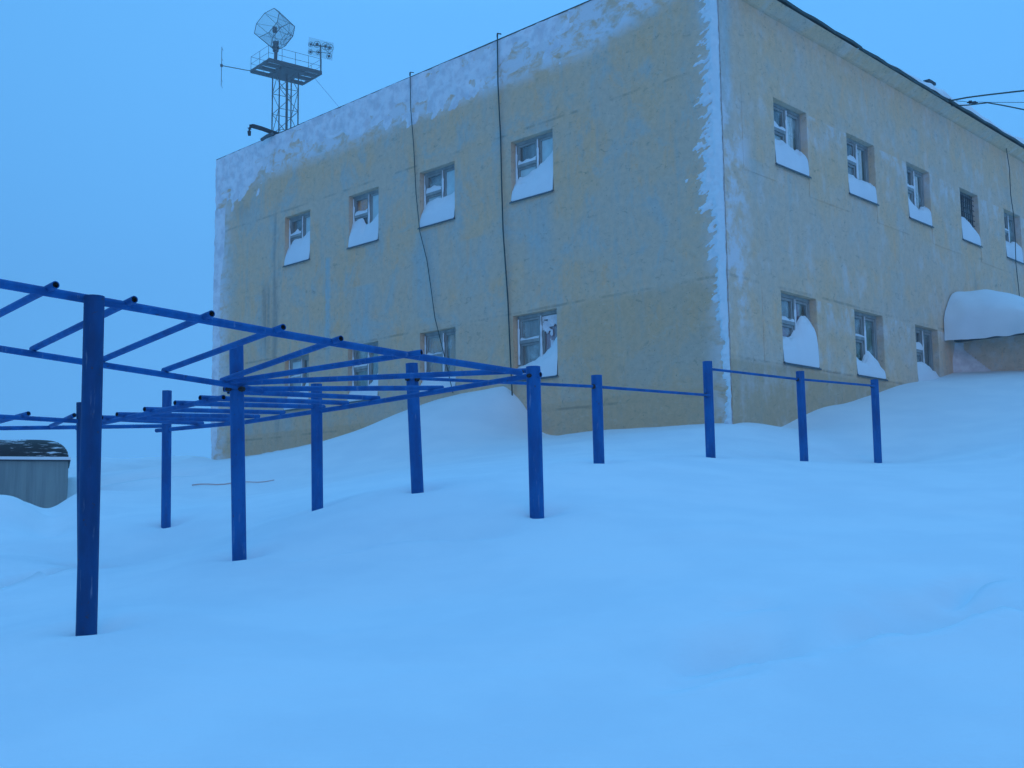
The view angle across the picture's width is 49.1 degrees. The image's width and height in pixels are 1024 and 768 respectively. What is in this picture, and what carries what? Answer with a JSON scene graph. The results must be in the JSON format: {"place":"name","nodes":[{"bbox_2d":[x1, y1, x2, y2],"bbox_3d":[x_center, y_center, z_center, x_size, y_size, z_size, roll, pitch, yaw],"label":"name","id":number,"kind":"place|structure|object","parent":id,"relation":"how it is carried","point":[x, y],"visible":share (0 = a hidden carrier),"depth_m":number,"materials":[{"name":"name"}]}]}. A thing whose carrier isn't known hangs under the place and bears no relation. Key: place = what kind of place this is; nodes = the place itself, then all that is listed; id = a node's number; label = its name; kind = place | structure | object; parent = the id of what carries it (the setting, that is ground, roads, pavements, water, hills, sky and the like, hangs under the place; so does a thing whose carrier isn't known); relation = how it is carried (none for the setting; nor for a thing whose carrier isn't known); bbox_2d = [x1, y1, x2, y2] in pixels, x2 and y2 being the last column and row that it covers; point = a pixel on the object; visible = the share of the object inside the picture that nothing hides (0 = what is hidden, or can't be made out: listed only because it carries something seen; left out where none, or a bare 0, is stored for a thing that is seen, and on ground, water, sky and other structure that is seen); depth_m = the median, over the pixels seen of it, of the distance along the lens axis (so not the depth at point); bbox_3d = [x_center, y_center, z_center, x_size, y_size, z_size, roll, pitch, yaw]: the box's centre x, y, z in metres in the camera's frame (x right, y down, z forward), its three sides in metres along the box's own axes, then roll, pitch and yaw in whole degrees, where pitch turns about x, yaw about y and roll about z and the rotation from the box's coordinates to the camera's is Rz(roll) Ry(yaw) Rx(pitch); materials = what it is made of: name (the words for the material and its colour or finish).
{"place":"outdoors","nodes":[
{"label":"outdoors","id":0,"kind":"place"},
{"bbox_2d":[0,370,1023,767],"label":"snow ground","id":1,"kind":"structure","parent":0,"point":[746,596],"depth_m":5.99,"materials":[{"name":"white snow"}]},
{"bbox_2d":[0,439,70,507],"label":"metal cabin","id":2,"kind":"object","parent":1,"relation":"on","point":[34,472],"visible":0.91,"depth_m":16.81,"materials":[{"name":"grey metal"}]},
{"bbox_2d":[192,480,273,485],"bbox_3d":[-4.157,1.470,16.692,1.268,0.072,0.022,-1,-7,6],"label":"stick","id":3,"kind":"object","parent":1,"relation":"on","point":[230,483],"visible":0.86,"depth_m":16.70,"materials":[{"name":"metal"}]},
{"bbox_2d":[0,279,543,635],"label":"monkey bars","id":4,"kind":"object","parent":1,"relation":"on","point":[91,421],"visible":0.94,"depth_m":8.10,"materials":[{"name":"blue paint"}]},
{"bbox_2d":[211,0,1023,459],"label":"apartment building","id":5,"kind":"structure","parent":1,"relation":"on","point":[785,188],"depth_m":20.42,"materials":[{"name":"paint"}]},
{"bbox_2d":[247,124,278,140],"bbox_3d":[-5.826,-5.880,26.239,0.741,0.324,0.328,1,-7,-16],"label":"bracket pipe","id":6,"kind":"object","parent":5,"relation":"attached to","point":[264,129],"visible":1,"depth_m":26.15,"materials":[{"name":"grey metal"}]},
{"bbox_2d":[220,8,338,135],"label":"radar tower","id":7,"kind":"structure","parent":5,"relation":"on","point":[286,72],"depth_m":71.96,"materials":[{"name":"metal"}]},
{"bbox_2d":[282,212,309,267],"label":"window","id":8,"kind":"structure","parent":5,"relation":"in","point":[298,251],"depth_m":25.41,"materials":[{"name":"paint"}]},
{"bbox_2d":[284,355,308,410],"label":"window","id":9,"kind":"structure","parent":5,"relation":"in","point":[298,362],"depth_m":25.09,"materials":[{"name":"glass"}]},
{"bbox_2d":[346,189,378,249],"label":"window","id":10,"kind":"structure","parent":5,"relation":"in","point":[364,230],"depth_m":23.76,"materials":[{"name":"paint"}]},
{"bbox_2d":[347,342,377,402],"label":"window","id":11,"kind":"structure","parent":5,"relation":"in","point":[371,368],"depth_m":23.43,"materials":[{"name":"glass"}]},
{"bbox_2d":[409,72,452,392],"bbox_3d":[-1.605,-3.108,22.042,0.125,6.720,1.277,5,-9,-41],"label":"hanging cable","id":12,"kind":"object","parent":5,"relation":"hanging from","point":[418,217],"visible":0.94,"depth_m":22.32,"materials":[{"name":"black plastic"}]},
{"bbox_2d":[417,164,454,229],"bbox_3d":[-1.368,-3.695,22.180,1.071,1.174,0.474,-7,-9,44],"label":"window","id":13,"kind":"structure","parent":5,"relation":"in","point":[439,185],"depth_m":22.14,"materials":[{"name":"paint"}]},
{"bbox_2d":[420,328,455,391],"bbox_3d":[-1.357,-0.452,21.773,1.026,1.190,0.285,-7,-9,44],"label":"window","id":14,"kind":"structure","parent":5,"relation":"in","point":[432,346],"depth_m":21.83,"materials":[{"name":"glass"}]},
{"bbox_2d":[497,33,512,395],"bbox_3d":[-0.145,-3.153,20.619,0.123,7.042,0.347,3,-7,-26],"label":"hanging cable","id":15,"kind":"object","parent":5,"relation":"hanging from","point":[502,210],"visible":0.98,"depth_m":20.64,"materials":[{"name":"black plastic"}]},
{"bbox_2d":[509,132,553,203],"bbox_3d":[0.468,-3.924,20.403,1.082,1.174,0.478,-7,-9,44],"label":"window","id":16,"kind":"structure","parent":5,"relation":"in","point":[533,156],"depth_m":20.36,"materials":[{"name":"paint"}]},
{"bbox_2d":[514,310,557,381],"bbox_3d":[0.470,-0.667,19.964,1.113,1.226,0.265,-7,-9,44],"label":"window","id":17,"kind":"structure","parent":5,"relation":"in","point":[535,348],"depth_m":20.03,"materials":[{"name":"paint"}]},
{"bbox_2d":[773,103,811,178],"bbox_3d":[4.643,-4.137,19.000,0.284,1.174,1.123,-7,-9,44],"label":"window","id":18,"kind":"structure","parent":5,"relation":"in","point":[788,154],"depth_m":19.04,"materials":[{"name":"paint"}]},
{"bbox_2d":[781,293,821,369],"bbox_3d":[4.692,-0.870,18.652,0.314,1.226,1.186,-7,-9,44],"label":"window","id":19,"kind":"structure","parent":5,"relation":"in","point":[800,344],"depth_m":18.67,"materials":[{"name":"paint"}]},
{"bbox_2d":[846,137,878,205],"bbox_3d":[6.388,-3.951,20.780,0.284,1.174,1.123,-7,-9,44],"label":"window","id":20,"kind":"structure","parent":5,"relation":"in","point":[860,187],"depth_m":20.83,"materials":[{"name":"paint"}]},
{"bbox_2d":[854,311,887,380],"bbox_3d":[6.427,-0.689,20.386,0.265,1.226,1.144,-7,-9,44],"label":"window","id":21,"kind":"structure","parent":5,"relation":"in","point":[868,366],"depth_m":20.43,"materials":[{"name":"paint"}]},
{"bbox_2d":[906,166,933,227],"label":"window","id":22,"kind":"structure","parent":5,"relation":"in","point":[918,212],"depth_m":22.57,"materials":[{"name":"paint"}]},
{"bbox_2d":[915,327,939,381],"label":"window","id":23,"kind":"structure","parent":5,"relation":"in","point":[925,367],"depth_m":22.18,"materials":[{"name":"paint"}]},
{"bbox_2d":[960,192,982,247],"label":"window","id":24,"kind":"structure","parent":5,"relation":"in","point":[969,234],"depth_m":24.32,"materials":[{"name":"paint"}]},
{"bbox_2d":[951,100,1023,109],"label":"power line","id":25,"kind":"object","parent":5,"relation":"attached to","point":[970,102],"visible":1,"depth_m":22.49,"materials":[{"name":"black"}]},
{"bbox_2d":[952,90,1023,100],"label":"power line","id":26,"kind":"object","parent":5,"relation":"attached to","point":[988,94],"visible":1,"depth_m":22.29,"materials":[{"name":"black"}]},
{"bbox_2d":[961,101,1023,102],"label":"power line","id":27,"kind":"object","parent":5,"relation":"attached to","point":[1001,102],"visible":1,"depth_m":21.87,"materials":[{"name":"black"}]},
{"bbox_2d":[1006,148,1019,295],"bbox_3d":[11.508,-3.540,25.745,0.273,4.117,0.116,2,-7,-25],"label":"hanging cable","id":28,"kind":"object","parent":5,"relation":"hanging from","point":[1014,223],"visible":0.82,"depth_m":25.81,"materials":[{"name":"black plastic"}]},
{"bbox_2d":[1004,213,1023,263],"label":"window","id":29,"kind":"structure","parent":5,"relation":"in","point":[1008,219],"depth_m":26.09,"materials":[{"name":"paint"}]},
{"bbox_2d":[405,361,881,493],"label":"pull up bars","id":30,"kind":"object","parent":1,"relation":"on","point":[415,443],"visible":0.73,"depth_m":11.58,"materials":[{"name":"blue paint"}]},
{"bbox_2d":[0,0,1023,458],"label":"sky","id":31,"kind":"structure","parent":0,"point":[117,117],"materials":[{"name":"blue"}]}
]}

